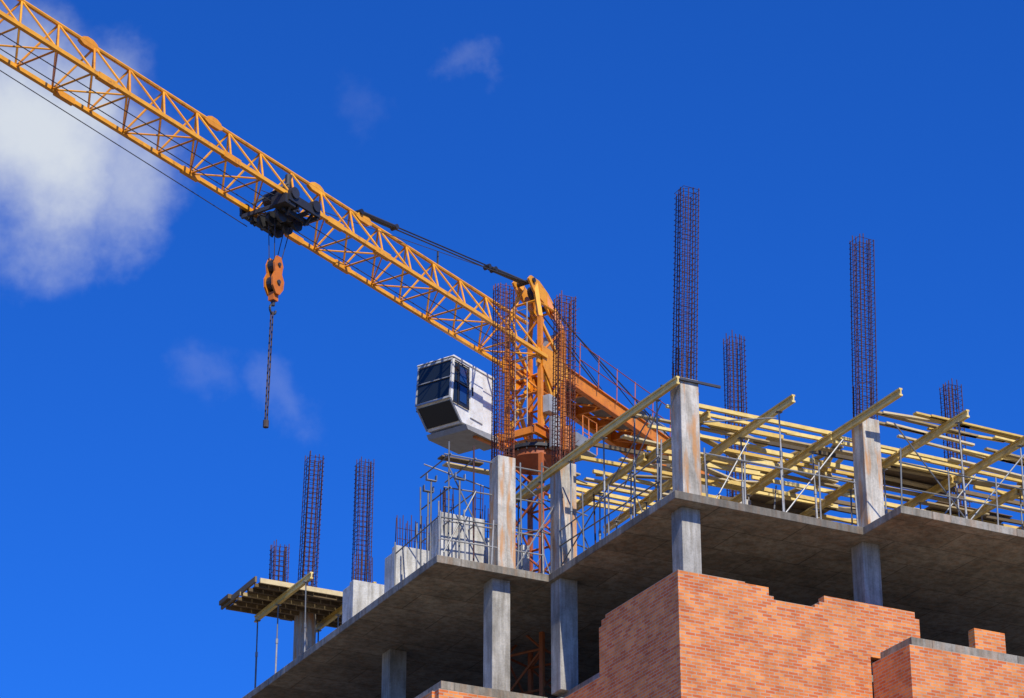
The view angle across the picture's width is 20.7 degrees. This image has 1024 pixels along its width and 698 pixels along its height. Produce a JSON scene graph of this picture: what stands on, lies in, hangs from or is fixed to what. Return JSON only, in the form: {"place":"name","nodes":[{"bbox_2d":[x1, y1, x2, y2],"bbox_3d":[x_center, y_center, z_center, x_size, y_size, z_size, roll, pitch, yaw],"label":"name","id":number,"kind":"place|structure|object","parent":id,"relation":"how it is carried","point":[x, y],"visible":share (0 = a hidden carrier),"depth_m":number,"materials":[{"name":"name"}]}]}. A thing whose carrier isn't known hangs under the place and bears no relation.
{"place":"outdoors","nodes":[
{"label":"outdoors","id":0,"kind":"place"},
{"bbox_2d":[269,540,289,581],"bbox_3d":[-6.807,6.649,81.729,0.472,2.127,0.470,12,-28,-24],"label":"rebar column","id":1,"kind":"structure","parent":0,"point":[274,561],"depth_m":81.86,"materials":[{"name":"metal"}]},
{"bbox_2d":[0,0,1023,697],"label":"sky","id":2,"kind":"structure","parent":0,"point":[143,483],"materials":[{"name":"blue"}]},
{"label":"ground","id":3,"kind":"structure","parent":0,"visible":0},
{"bbox_2d":[0,0,708,696],"bbox_3d":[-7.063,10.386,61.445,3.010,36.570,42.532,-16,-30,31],"label":"tower crane","id":4,"kind":"object","parent":3,"relation":"on","point":[454,400],"visible":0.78,"depth_m":74.56,"materials":[{"name":"yellow paint"}]},
{"bbox_2d":[381,506,882,697],"bbox_3d":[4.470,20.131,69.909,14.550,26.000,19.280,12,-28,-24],"label":"columns","id":5,"kind":"structure","parent":3,"relation":"on","point":[686,554],"depth_m":68.97,"materials":[{"name":"concrete"}]},
{"bbox_2d":[242,490,1023,697],"bbox_3d":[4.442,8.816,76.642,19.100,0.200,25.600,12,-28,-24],"label":"concrete floor slab","id":6,"kind":"structure","parent":5,"relation":"on","point":[949,579],"depth_m":70.22,"materials":[{"name":"concrete"}]},
{"bbox_2d":[219,572,376,688],"bbox_3d":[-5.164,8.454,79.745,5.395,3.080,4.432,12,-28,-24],"label":"timber formwork deck","id":7,"kind":"structure","parent":6,"relation":"on","point":[264,597],"depth_m":80.21,"materials":[{"name":"brown wood"}]},
{"bbox_2d":[298,450,324,586],"bbox_3d":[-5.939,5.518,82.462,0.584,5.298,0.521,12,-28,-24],"label":"rebar column","id":8,"kind":"structure","parent":7,"relation":"on","point":[315,529],"depth_m":82.65,"materials":[{"name":"metal"}]},
{"bbox_2d":[342,512,529,623],"bbox_3d":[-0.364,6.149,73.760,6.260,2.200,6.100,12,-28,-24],"label":"concrete wall","id":9,"kind":"structure","parent":6,"relation":"on","point":[358,596],"depth_m":72.22,"materials":[{"name":"concrete"}]},
{"bbox_2d":[351,456,373,582],"bbox_3d":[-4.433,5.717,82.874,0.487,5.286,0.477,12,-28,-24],"label":"rebar column","id":10,"kind":"structure","parent":9,"relation":"on","point":[367,521],"depth_m":83.19,"materials":[{"name":"metal"}]},
{"bbox_2d":[353,484,488,582],"bbox_3d":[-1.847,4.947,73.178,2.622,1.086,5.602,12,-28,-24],"label":"starter bars","id":11,"kind":"object","parent":9,"relation":"on","point":[405,539],"visible":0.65,"depth_m":72.75,"materials":[{"name":"metal"}]},
{"bbox_2d":[293,377,884,659],"bbox_3d":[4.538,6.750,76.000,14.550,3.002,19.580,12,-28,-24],"label":"columns","id":12,"kind":"structure","parent":6,"relation":"on","point":[685,442],"depth_m":68.66,"materials":[{"name":"concrete"}]},
{"bbox_2d":[491,283,519,459],"bbox_3d":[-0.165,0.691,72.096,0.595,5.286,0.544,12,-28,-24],"label":"rebar column","id":13,"kind":"structure","parent":12,"relation":"on","point":[496,443],"depth_m":72.08,"materials":[{"name":"metal"}]},
{"bbox_2d":[551,290,580,464],"bbox_3d":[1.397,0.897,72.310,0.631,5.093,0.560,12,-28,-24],"label":"rebar column","id":14,"kind":"structure","parent":12,"relation":"on","point":[572,442],"depth_m":72.34,"materials":[{"name":"brown metal"}]},
{"bbox_2d":[672,185,698,379],"bbox_3d":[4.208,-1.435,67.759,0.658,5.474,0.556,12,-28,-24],"label":"rebar column","id":15,"kind":"structure","parent":12,"relation":"on","point":[677,356],"depth_m":67.73,"materials":[{"name":"metal"}]},
{"bbox_2d":[849,233,877,419],"bbox_3d":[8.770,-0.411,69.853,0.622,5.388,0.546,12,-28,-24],"label":"rebar column","id":16,"kind":"structure","parent":12,"relation":"on","point":[871,399],"depth_m":69.88,"materials":[{"name":"metal"}]},
{"bbox_2d":[394,376,1023,585],"bbox_3d":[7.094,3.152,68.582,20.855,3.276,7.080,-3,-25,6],"label":"tube scaffolding","id":17,"kind":"object","parent":6,"relation":"on","point":[455,459],"visible":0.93,"depth_m":69.61,"materials":[{"name":"metal"}]},
{"bbox_2d":[723,330,749,498],"bbox_3d":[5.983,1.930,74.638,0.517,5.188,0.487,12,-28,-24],"label":"rebar column","id":18,"kind":"structure","parent":6,"relation":"on","point":[732,494],"depth_m":75.07,"materials":[{"name":"metal"}]},
{"bbox_2d":[516,376,1023,573],"bbox_3d":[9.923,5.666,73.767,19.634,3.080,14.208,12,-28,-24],"label":"timber formwork deck","id":19,"kind":"structure","parent":6,"relation":"on","point":[759,493],"depth_m":70.96,"materials":[{"name":"brown wood"}]},
{"bbox_2d":[939,378,969,506],"bbox_3d":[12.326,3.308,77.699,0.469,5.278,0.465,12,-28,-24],"label":"rebar column","id":20,"kind":"structure","parent":6,"relation":"on","point":[950,413],"depth_m":78.31,"materials":[{"name":"metal"}]},
{"bbox_2d":[421,570,1023,697],"bbox_3d":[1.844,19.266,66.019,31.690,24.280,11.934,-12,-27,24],"label":"brick walls","id":21,"kind":"structure","parent":3,"relation":"on","point":[681,634],"depth_m":64.84,"materials":[{"name":"brick"}]},
{"bbox_2d":[415,637,1023,697],"bbox_3d":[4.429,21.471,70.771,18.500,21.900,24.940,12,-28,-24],"label":"slabs","id":22,"kind":"structure","parent":21,"relation":"on","point":[465,688],"depth_m":66.15,"materials":[{"name":"concrete"}]}
]}

